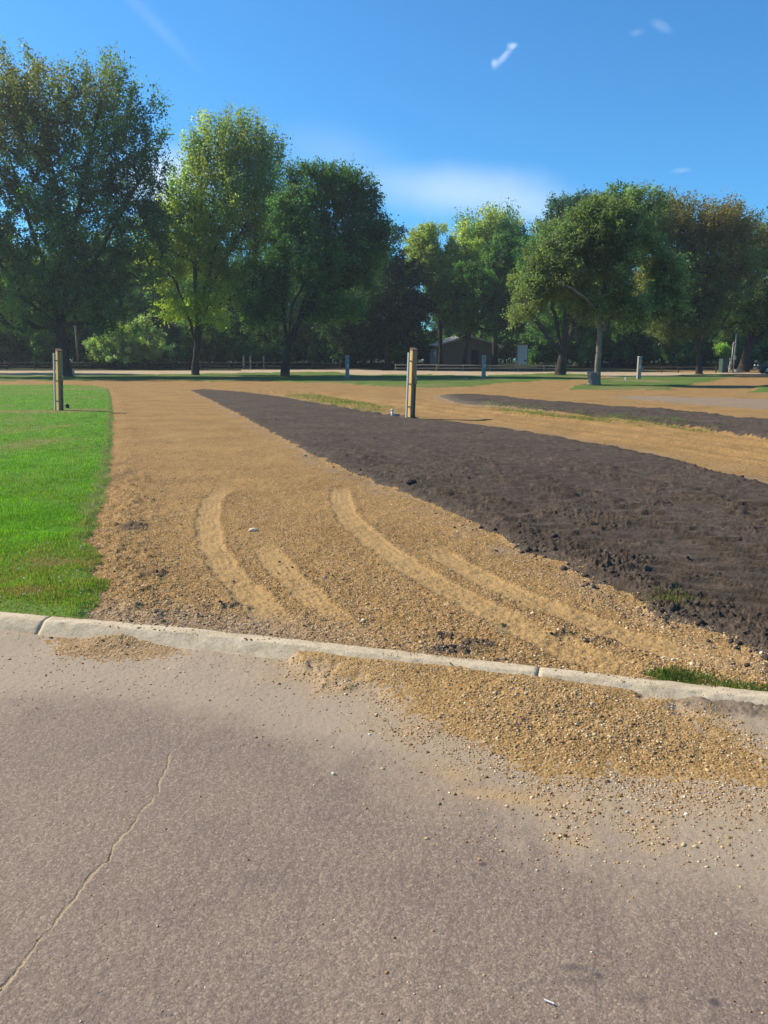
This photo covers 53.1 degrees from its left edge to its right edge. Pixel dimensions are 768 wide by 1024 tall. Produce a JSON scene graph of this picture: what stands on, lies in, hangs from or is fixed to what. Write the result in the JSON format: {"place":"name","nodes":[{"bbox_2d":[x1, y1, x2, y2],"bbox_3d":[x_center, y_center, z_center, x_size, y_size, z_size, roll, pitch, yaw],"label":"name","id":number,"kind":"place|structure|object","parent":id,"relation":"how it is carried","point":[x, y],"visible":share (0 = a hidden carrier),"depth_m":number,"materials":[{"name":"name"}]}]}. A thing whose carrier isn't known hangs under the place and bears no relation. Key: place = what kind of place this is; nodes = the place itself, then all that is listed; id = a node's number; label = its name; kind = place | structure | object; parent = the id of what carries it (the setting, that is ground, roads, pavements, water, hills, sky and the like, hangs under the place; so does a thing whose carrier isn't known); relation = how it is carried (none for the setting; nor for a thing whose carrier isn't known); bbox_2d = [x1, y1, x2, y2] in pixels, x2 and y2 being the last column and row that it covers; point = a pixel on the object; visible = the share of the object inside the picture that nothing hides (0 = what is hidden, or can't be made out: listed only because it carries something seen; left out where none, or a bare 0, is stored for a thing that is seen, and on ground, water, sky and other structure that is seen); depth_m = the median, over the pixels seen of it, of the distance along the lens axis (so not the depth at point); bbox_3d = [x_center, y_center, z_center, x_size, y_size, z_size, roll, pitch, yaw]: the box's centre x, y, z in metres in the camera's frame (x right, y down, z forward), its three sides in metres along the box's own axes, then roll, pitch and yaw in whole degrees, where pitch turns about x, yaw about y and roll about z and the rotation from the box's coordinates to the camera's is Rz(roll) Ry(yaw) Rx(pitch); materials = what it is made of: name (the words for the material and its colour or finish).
{"place":"outdoors","nodes":[
{"label":"outdoors","id":0,"kind":"place"},
{"bbox_2d":[0,384,117,618],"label":"lawn","id":1,"kind":"structure","parent":0,"point":[58,610],"depth_m":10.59,"materials":[{"name":"plant"}]},
{"bbox_2d":[53,348,63,410],"bbox_3d":[-8.967,-3.538,21.180,0.245,1.884,0.190,-8,16,-45],"label":"hookup post","id":2,"kind":"object","parent":1,"relation":"on","point":[58,386],"visible":0.76,"depth_m":21.13,"materials":[{"name":"yellow wood"}]},
{"bbox_2d":[0,360,760,370],"bbox_3d":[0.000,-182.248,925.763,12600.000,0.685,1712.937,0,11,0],"label":"woodland ground","id":3,"kind":"structure","parent":0,"point":[616,366],"depth_m":95.05,"materials":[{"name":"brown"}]},
{"bbox_2d":[0,345,33,365],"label":"undergrowth bush","id":4,"kind":"object","parent":3,"relation":"on","point":[20,355],"visible":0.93,"depth_m":97.12,"materials":[{"name":"green plant"}]},
{"bbox_2d":[0,231,40,365],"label":"woodland tree","id":5,"kind":"object","parent":3,"relation":"on","point":[14,341],"visible":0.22,"depth_m":97.73,"materials":[{"name":"green plant"}]},
{"bbox_2d":[31,340,55,365],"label":"undergrowth bush","id":6,"kind":"object","parent":3,"relation":"on","point":[43,354],"visible":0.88,"depth_m":94.22,"materials":[{"name":"green plant"}]},
{"bbox_2d":[24,254,88,365],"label":"woodland tree","id":7,"kind":"object","parent":3,"relation":"on","point":[69,336],"visible":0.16,"depth_m":95.06,"materials":[{"name":"green plant"}]},
{"bbox_2d":[74,326,79,368],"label":"broken pole","id":8,"kind":"object","parent":3,"relation":"on","point":[77,350],"visible":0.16,"depth_m":89.83,"materials":[{"name":"grey wood"}]},
{"bbox_2d":[68,340,103,366],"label":"undergrowth bush","id":9,"kind":"object","parent":3,"relation":"on","point":[83,351],"visible":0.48,"depth_m":96.39,"materials":[{"name":"green plant"}]},
{"bbox_2d":[71,251,134,365],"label":"woodland tree","id":10,"kind":"object","parent":3,"relation":"on","point":[87,334],"visible":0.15,"depth_m":95.84,"materials":[{"name":"green plant"}]},
{"bbox_2d":[89,356,121,365],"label":"undergrowth bush","id":11,"kind":"object","parent":3,"relation":"on","point":[103,361],"visible":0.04,"depth_m":96.30,"materials":[{"name":"green plant"}]},
{"bbox_2d":[78,225,144,363],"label":"woodland tree","id":12,"kind":"object","parent":3,"relation":"on","point":[120,267],"visible":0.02,"depth_m":102.44,"materials":[{"name":"green plant"}]},
{"bbox_2d":[81,313,176,365],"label":"shrub","id":13,"kind":"object","parent":3,"relation":"on","point":[133,349],"visible":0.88,"depth_m":89.34,"materials":[{"name":"green plant"}]},
{"bbox_2d":[113,346,156,365],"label":"undergrowth bush","id":14,"kind":"object","parent":3,"relation":"on","point":[144,360],"visible":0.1,"depth_m":96.09,"materials":[{"name":"green plant"}]},
{"bbox_2d":[122,286,172,365],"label":"woodland tree","id":15,"kind":"object","parent":3,"relation":"on","point":[139,307],"visible":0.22,"depth_m":98.24,"materials":[{"name":"green plant"}]},
{"bbox_2d":[122,253,175,333],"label":"woodland tree","id":16,"kind":"object","parent":3,"relation":"on","point":[139,287],"visible":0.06,"depth_m":105.81,"materials":[{"name":"green plant"}]},
{"bbox_2d":[147,339,190,365],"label":"undergrowth bush","id":17,"kind":"object","parent":3,"relation":"on","point":[180,357],"visible":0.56,"depth_m":93.88,"materials":[{"name":"green plant"}]},
{"bbox_2d":[0,361,340,368],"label":"rail fence","id":18,"kind":"object","parent":3,"relation":"on","point":[145,366],"visible":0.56,"depth_m":89.50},
{"bbox_2d":[165,255,234,362],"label":"woodland tree","id":19,"kind":"object","parent":3,"relation":"on","point":[176,329],"visible":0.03,"depth_m":107.02,"materials":[{"name":"green plant"}]},
{"bbox_2d":[171,262,240,366],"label":"woodland tree","id":20,"kind":"object","parent":3,"relation":"on","point":[211,332],"visible":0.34,"depth_m":94.78,"materials":[{"name":"green plant"}]},
{"bbox_2d":[220,256,257,363],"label":"woodland tree","id":21,"kind":"object","parent":3,"relation":"on","point":[232,309],"visible":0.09,"depth_m":105.42,"materials":[{"name":"green plant"}]},
{"bbox_2d":[238,342,296,366],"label":"undergrowth bush","id":22,"kind":"object","parent":3,"relation":"on","point":[269,353],"visible":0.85,"depth_m":94.36,"materials":[{"name":"green plant"}]},
{"bbox_2d":[239,246,307,365],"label":"woodland tree","id":23,"kind":"object","parent":3,"relation":"on","point":[276,336],"visible":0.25,"depth_m":97.47,"materials":[{"name":"green plant"}]},
{"bbox_2d":[254,278,306,334],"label":"woodland tree","id":24,"kind":"object","parent":3,"relation":"on","point":[295,289],"visible":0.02,"depth_m":105.68,"materials":[{"name":"green plant"}]},
{"bbox_2d":[297,288,343,365],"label":"woodland tree","id":25,"kind":"object","parent":3,"relation":"on","point":[309,331],"visible":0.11,"depth_m":97.94,"materials":[{"name":"green plant"}]},
{"bbox_2d":[304,334,363,366],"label":"undergrowth bush","id":26,"kind":"object","parent":3,"relation":"on","point":[324,351],"visible":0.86,"depth_m":95.01,"materials":[{"name":"green plant"}]},
{"bbox_2d":[338,277,382,364],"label":"woodland tree","id":27,"kind":"object","parent":3,"relation":"on","point":[354,363],"visible":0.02,"depth_m":100.77,"materials":[{"name":"green plant"}]},
{"bbox_2d":[344,339,379,365],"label":"undergrowth bush","id":28,"kind":"object","parent":3,"relation":"on","point":[370,355],"visible":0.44,"depth_m":96.47,"materials":[{"name":"green plant"}]},
{"bbox_2d":[310,214,439,368],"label":"spruce like tree","id":29,"kind":"object","parent":3,"relation":"on","point":[404,303],"visible":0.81,"depth_m":87.86,"materials":[{"name":"green plant"}]},
{"bbox_2d":[368,334,419,364],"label":"undergrowth bush","id":30,"kind":"object","parent":3,"relation":"on","point":[379,344],"visible":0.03,"depth_m":103.53,"materials":[{"name":"green plant"}]},
{"bbox_2d":[381,338,409,366],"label":"undergrowth bush","id":31,"kind":"object","parent":3,"relation":"on","point":[398,355],"visible":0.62,"depth_m":94.68,"materials":[{"name":"green plant"}]},
{"bbox_2d":[392,334,444,363],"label":"undergrowth bush","id":32,"kind":"object","parent":3,"relation":"on","point":[422,356],"visible":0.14,"depth_m":103.69,"materials":[{"name":"green plant"}]},
{"bbox_2d":[410,311,431,334],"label":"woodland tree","id":33,"kind":"object","parent":3,"relation":"on","point":[426,325],"visible":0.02,"depth_m":127.04,"materials":[{"name":"green plant"}]},
{"bbox_2d":[428,299,444,334],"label":"woodland tree","id":34,"kind":"object","parent":3,"relation":"on","point":[435,325],"visible":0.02,"depth_m":141.41,"materials":[{"name":"green plant"}]},
{"bbox_2d":[399,220,489,367],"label":"locust tree","id":35,"kind":"object","parent":3,"relation":"on","point":[435,257],"visible":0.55,"depth_m":89.68,"materials":[{"name":"green plant"}]},
{"bbox_2d":[436,321,459,337],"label":"woodland tree","id":36,"kind":"object","parent":3,"relation":"on","point":[447,333],"visible":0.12,"depth_m":126.75,"materials":[{"name":"green plant"}]},
{"bbox_2d":[424,335,503,365],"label":"shed","id":37,"kind":"structure","parent":3,"relation":"on","point":[453,351],"depth_m":100.85,"materials":[{"name":"grey"}]},
{"bbox_2d":[471,350,478,364],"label":"door","id":38,"kind":"structure","parent":37,"relation":"in","point":[475,353],"depth_m":101.16,"materials":[{"name":"metal"}]},
{"bbox_2d":[442,331,485,338],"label":"undergrowth bush","id":39,"kind":"object","parent":3,"relation":"on","point":[480,335],"visible":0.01,"depth_m":114.44,"materials":[{"name":"green plant"}]},
{"bbox_2d":[437,229,535,369],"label":"linden tree","id":40,"kind":"object","parent":3,"relation":"on","point":[486,292],"visible":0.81,"depth_m":86.27,"materials":[{"name":"green plant"}]},
{"bbox_2d":[442,197,546,364],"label":"willow tree","id":41,"kind":"object","parent":3,"relation":"on","point":[493,222],"visible":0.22,"depth_m":95.07,"materials":[{"name":"green plant"}]},
{"bbox_2d":[483,330,517,362],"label":"undergrowth bush","id":42,"kind":"object","parent":3,"relation":"on","point":[506,341],"visible":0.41,"depth_m":114.89,"materials":[{"name":"green plant"}]},
{"bbox_2d":[516,344,527,367],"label":"notice board","id":43,"kind":"object","parent":3,"relation":"on","point":[522,353],"visible":0.88,"depth_m":93.99,"materials":[{"name":"paint"}]},
{"bbox_2d":[504,330,542,362],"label":"undergrowth bush","id":44,"kind":"object","parent":3,"relation":"on","point":[526,339],"visible":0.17,"depth_m":113.93,"materials":[{"name":"green plant"}]},
{"bbox_2d":[525,305,553,335],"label":"woodland tree","id":45,"kind":"object","parent":3,"relation":"on","point":[542,320],"visible":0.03,"depth_m":115.45,"materials":[{"name":"green plant"}]},
{"bbox_2d":[528,341,568,366],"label":"undergrowth bush","id":46,"kind":"object","parent":3,"relation":"on","point":[548,353],"visible":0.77,"depth_m":94.68,"materials":[{"name":"green plant"}]},
{"bbox_2d":[524,300,574,363],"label":"woodland tree","id":47,"kind":"object","parent":3,"relation":"on","point":[551,331],"visible":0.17,"depth_m":107.51,"materials":[{"name":"green plant"}]},
{"bbox_2d":[528,335,574,360],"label":"undergrowth bush","id":48,"kind":"object","parent":3,"relation":"on","point":[556,341],"visible":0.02,"depth_m":105.45,"materials":[{"name":"green plant"}]},
{"bbox_2d":[535,184,601,365],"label":"cedar tree","id":49,"kind":"object","parent":3,"relation":"on","point":[556,207],"visible":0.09,"depth_m":96.82,"materials":[{"name":"green plant"}]},
{"bbox_2d":[556,336,611,366],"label":"undergrowth bush","id":50,"kind":"object","parent":3,"relation":"on","point":[572,353],"visible":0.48,"depth_m":95.88,"materials":[{"name":"green plant"}]},
{"bbox_2d":[575,331,595,366],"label":"shrub","id":51,"kind":"object","parent":3,"relation":"on","point":[587,343],"visible":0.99,"depth_m":95.32,"materials":[{"name":"green plant"}]},
{"bbox_2d":[559,317,617,366],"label":"woodland tree","id":52,"kind":"object","parent":3,"relation":"on","point":[581,330],"visible":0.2,"depth_m":96.11,"materials":[{"name":"green plant"}]},
{"bbox_2d":[601,339,634,366],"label":"undergrowth bush","id":53,"kind":"object","parent":3,"relation":"on","point":[618,351],"visible":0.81,"depth_m":94.85,"materials":[{"name":"green plant"}]},
{"bbox_2d":[615,344,658,365],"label":"undergrowth bush","id":54,"kind":"object","parent":3,"relation":"on","point":[647,356],"visible":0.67,"depth_m":97.09,"materials":[{"name":"green plant"}]},
{"bbox_2d":[607,279,667,366],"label":"woodland tree","id":55,"kind":"object","parent":3,"relation":"on","point":[640,339],"visible":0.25,"depth_m":97.26,"materials":[{"name":"green plant"}]},
{"bbox_2d":[666,342,695,366],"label":"undergrowth bush","id":56,"kind":"object","parent":3,"relation":"on","point":[682,354],"visible":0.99,"depth_m":91.93,"materials":[{"name":"green plant"}]},
{"bbox_2d":[652,314,720,365],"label":"woodland tree","id":57,"kind":"object","parent":3,"relation":"on","point":[671,344],"visible":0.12,"depth_m":99.12,"materials":[{"name":"green plant"}]},
{"bbox_2d":[676,340,720,365],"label":"undergrowth bush","id":58,"kind":"object","parent":3,"relation":"on","point":[707,354],"visible":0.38,"depth_m":96.65,"materials":[{"name":"green plant"}]},
{"bbox_2d":[712,342,733,358],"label":"shrub","id":59,"kind":"object","parent":3,"relation":"on","point":[722,350],"visible":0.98,"depth_m":91.08,"materials":[{"name":"green plant"}]},
{"bbox_2d":[709,306,763,365],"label":"woodland tree","id":60,"kind":"object","parent":3,"relation":"on","point":[740,338],"visible":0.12,"depth_m":98.41,"materials":[{"name":"green plant"}]},
{"bbox_2d":[721,341,762,365],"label":"undergrowth bush","id":61,"kind":"object","parent":3,"relation":"on","point":[755,354],"visible":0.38,"depth_m":93.34,"materials":[{"name":"green plant"}]},
{"bbox_2d":[754,338,767,362],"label":"undergrowth bush","id":62,"kind":"object","parent":3,"relation":"on","point":[764,355],"visible":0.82,"depth_m":94.31,"materials":[{"name":"green plant"}]},
{"bbox_2d":[0,630,767,1023],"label":"road","id":63,"kind":"structure","parent":0,"point":[254,842],"depth_m":2.25,"materials":[{"name":"asphalt"}]},
{"bbox_2d":[0,612,50,633],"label":"kerb","id":64,"kind":"structure","parent":63,"relation":"on","point":[24,623],"depth_m":4.22,"materials":[{"name":"concrete"}]},
{"bbox_2d":[38,616,538,675],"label":"kerb","id":65,"kind":"structure","parent":63,"relation":"on","point":[211,640],"depth_m":3.92,"materials":[{"name":"concrete"}]},
{"bbox_2d":[0,657,765,1022],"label":"road grit","id":66,"kind":"object","parent":63,"relation":"on","point":[450,857],"visible":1,"depth_m":2.22,"materials":[{"name":"gravel"}]},
{"bbox_2d":[1,633,767,871],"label":"scattered stones","id":67,"kind":"object","parent":63,"relation":"on","point":[597,788],"visible":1,"depth_m":2.68,"materials":[{"name":"gravel"}]},
{"bbox_2d":[35,633,767,794],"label":"gravel spill","id":68,"kind":"object","parent":63,"relation":"on","point":[140,646],"visible":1,"depth_m":3.16,"materials":[{"name":"gravel"}]},
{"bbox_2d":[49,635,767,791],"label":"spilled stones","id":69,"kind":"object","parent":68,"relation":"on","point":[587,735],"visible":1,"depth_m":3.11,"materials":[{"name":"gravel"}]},
{"bbox_2d":[538,667,767,704],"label":"kerb","id":70,"kind":"structure","parent":63,"relation":"on","point":[661,689],"depth_m":3.36,"materials":[{"name":"concrete"}]},
{"bbox_2d":[0,371,767,690],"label":"gravel drive","id":71,"kind":"structure","parent":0,"point":[174,419],"depth_m":6.46,"materials":[{"name":"gravel"}]},
{"bbox_2d":[64,617,741,692],"bbox_3d":[-0.424,0.662,3.848,4.533,0.012,0.156,3,12,15],"label":"kerb grit","id":72,"kind":"object","parent":71,"relation":"on","point":[382,653],"visible":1,"depth_m":3.74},
{"bbox_2d":[84,452,767,689],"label":"gravel stones","id":73,"kind":"object","parent":71,"relation":"on","point":[634,661],"visible":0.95,"depth_m":4.54,"materials":[{"name":"gravel"}]},
{"bbox_2d":[106,440,765,664],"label":"soil crumbs","id":74,"kind":"object","parent":71,"relation":"on","point":[451,634],"visible":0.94,"depth_m":4.04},
{"bbox_2d":[190,389,767,655],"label":"soil bed","id":75,"kind":"object","parent":71,"relation":"on","point":[537,483],"visible":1,"depth_m":7.97,"materials":[{"name":"soil"}]},
{"bbox_2d":[405,478,416,484],"bbox_3d":[0.303,-0.343,8.704,0.156,0.078,0.123,-9,14,-39],"label":"soil clod","id":76,"kind":"object","parent":75,"relation":"on","point":[409,481],"visible":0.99,"depth_m":8.67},
{"bbox_2d":[405,347,417,417],"bbox_3d":[0.665,-3.050,18.758,0.245,1.884,0.190,-4,13,-27],"label":"hookup post","id":77,"kind":"object","parent":75,"relation":"on","point":[411,383],"visible":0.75,"depth_m":18.71,"materials":[{"name":"yellow wood"}]},
{"bbox_2d":[269,403,767,672],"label":"soil clods","id":78,"kind":"object","parent":75,"relation":"on","point":[700,622],"visible":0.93,"depth_m":4.85,"materials":[{"name":"soil"}]},
{"bbox_2d":[635,584,714,605],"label":"soil weeds","id":79,"kind":"object","parent":75,"relation":"on","point":[672,597],"visible":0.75,"depth_m":4.54,"materials":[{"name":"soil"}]},
{"bbox_2d":[281,393,717,432],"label":"grass strip","id":80,"kind":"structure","parent":71,"relation":"on","point":[340,401],"depth_m":20.43,"materials":[{"name":"plant"}]},
{"bbox_2d":[441,394,767,439],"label":"soil strip","id":81,"kind":"object","parent":71,"relation":"on","point":[753,426],"visible":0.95,"depth_m":19.72,"materials":[{"name":"soil"}]},
{"bbox_2d":[644,663,767,691],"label":"kerb weeds","id":82,"kind":"object","parent":71,"relation":"on","point":[687,675],"visible":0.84,"depth_m":3.46,"materials":[{"name":"green plant"}]},
{"bbox_2d":[0,372,767,392],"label":"grass verge","id":83,"kind":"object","parent":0,"point":[609,383],"depth_m":56.83,"materials":[{"name":"plant"}]},
{"bbox_2d":[0,36,190,376],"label":"maple tree","id":84,"kind":"object","parent":83,"relation":"on","point":[20,113],"visible":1,"depth_m":60.55,"materials":[{"name":"green plant"}]},
{"bbox_2d":[127,100,293,374],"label":"maple tree","id":85,"kind":"object","parent":83,"relation":"on","point":[197,247],"visible":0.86,"depth_m":66.34,"materials":[{"name":"green plant"}]},
{"bbox_2d":[236,149,399,376],"bbox_3d":[-5.562,-19.981,63.269,13.712,18.049,8.327,0,11,0],"label":"ash tree","id":86,"kind":"object","parent":83,"relation":"on","point":[318,260],"visible":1,"depth_m":61.55,"materials":[{"name":"green plant"}]},
{"bbox_2d":[345,355,348,377],"bbox_3d":[-2.834,-11.142,59.603,0.295,1.931,0.266,-3,12,-17],"label":"grey post","id":87,"kind":"object","parent":83,"relation":"on","point":[346,366],"visible":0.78,"depth_m":59.49,"materials":[{"name":"metal"}]},
{"bbox_2d":[481,355,485,377],"bbox_3d":[7.741,-11.142,59.603,0.295,1.931,0.266,-3,12,-17],"label":"grey post","id":88,"kind":"object","parent":83,"relation":"on","point":[483,366],"visible":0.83,"depth_m":59.48,"materials":[{"name":"metal"}]},
{"bbox_2d":[506,177,674,374],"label":"oak tree","id":89,"kind":"object","parent":83,"relation":"on","point":[663,218],"visible":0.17,"depth_m":68.05,"materials":[{"name":"green plant"}]},
{"bbox_2d":[587,372,599,384],"bbox_3d":[11.736,-7.380,43.083,0.764,0.961,0.690,0,11,0],"label":"trash can","id":90,"kind":"object","parent":83,"relation":"on","point":[593,377],"visible":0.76,"depth_m":42.89,"materials":[{"name":"grey metal"}]},
{"bbox_2d":[500,184,698,384],"bbox_3d":[11.943,-12.386,42.890,10.948,11.056,4.912,0,11,0],"label":"hackberry tree","id":91,"kind":"object","parent":83,"relation":"on","point":[609,239],"visible":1,"depth_m":42.07,"materials":[{"name":"green plant"}]},
{"bbox_2d":[636,356,641,378],"bbox_3d":[18.814,-10.525,56.696,0.295,1.848,0.266,-2,11,-8],"label":"grey post","id":92,"kind":"object","parent":83,"relation":"on","point":[639,366],"visible":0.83,"depth_m":56.60,"materials":[{"name":"metal"}]},
{"bbox_2d":[628,185,767,373],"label":"boxelder tree","id":93,"kind":"object","parent":83,"relation":"on","point":[732,245],"visible":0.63,"depth_m":71.59,"materials":[{"name":"green plant"}]},
{"bbox_2d":[691,215,767,371],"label":"cottonwood tree","id":94,"kind":"object","parent":83,"relation":"on","point":[756,313],"visible":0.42,"depth_m":80.29,"materials":[{"name":"green plant"}]},
{"bbox_2d":[0,370,767,376],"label":"park road","id":95,"kind":"structure","parent":0,"point":[381,372],"depth_m":80.24,"materials":[{"name":"asphalt"}]},
{"bbox_2d":[0,240,41,332],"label":"elm tree","id":96,"kind":"object","parent":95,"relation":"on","point":[5,309],"visible":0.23,"depth_m":76.06,"materials":[{"name":"green plant"}]},
{"bbox_2d":[395,364,555,371],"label":"rail fence","id":97,"kind":"object","parent":95,"relation":"on","point":[489,368],"visible":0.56,"depth_m":83.23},
{"bbox_2d":[642,366,717,372],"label":"rail fence","id":98,"kind":"object","parent":95,"relation":"on","point":[678,367],"visible":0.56,"depth_m":80.15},
{"bbox_2d":[718,359,730,372],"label":"utility box","id":99,"kind":"object","parent":95,"relation":"on","point":[724,365],"visible":0.95,"depth_m":79.83,"materials":[{"name":"green plastic"}]},
{"bbox_2d":[730,334,736,372],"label":"service pole","id":100,"kind":"object","parent":95,"relation":"on","point":[734,358],"visible":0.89,"depth_m":79.16,"materials":[{"name":"metal"}]},
{"bbox_2d":[753,361,767,373],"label":"parked car","id":101,"kind":"object","parent":95,"relation":"on","point":[762,367],"visible":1,"depth_m":75.82,"materials":[{"name":"white paint"}]},
{"bbox_2d":[0,0,767,359],"label":"sky","id":102,"kind":"structure","parent":0,"point":[451,104],"materials":[{"name":"blue"}]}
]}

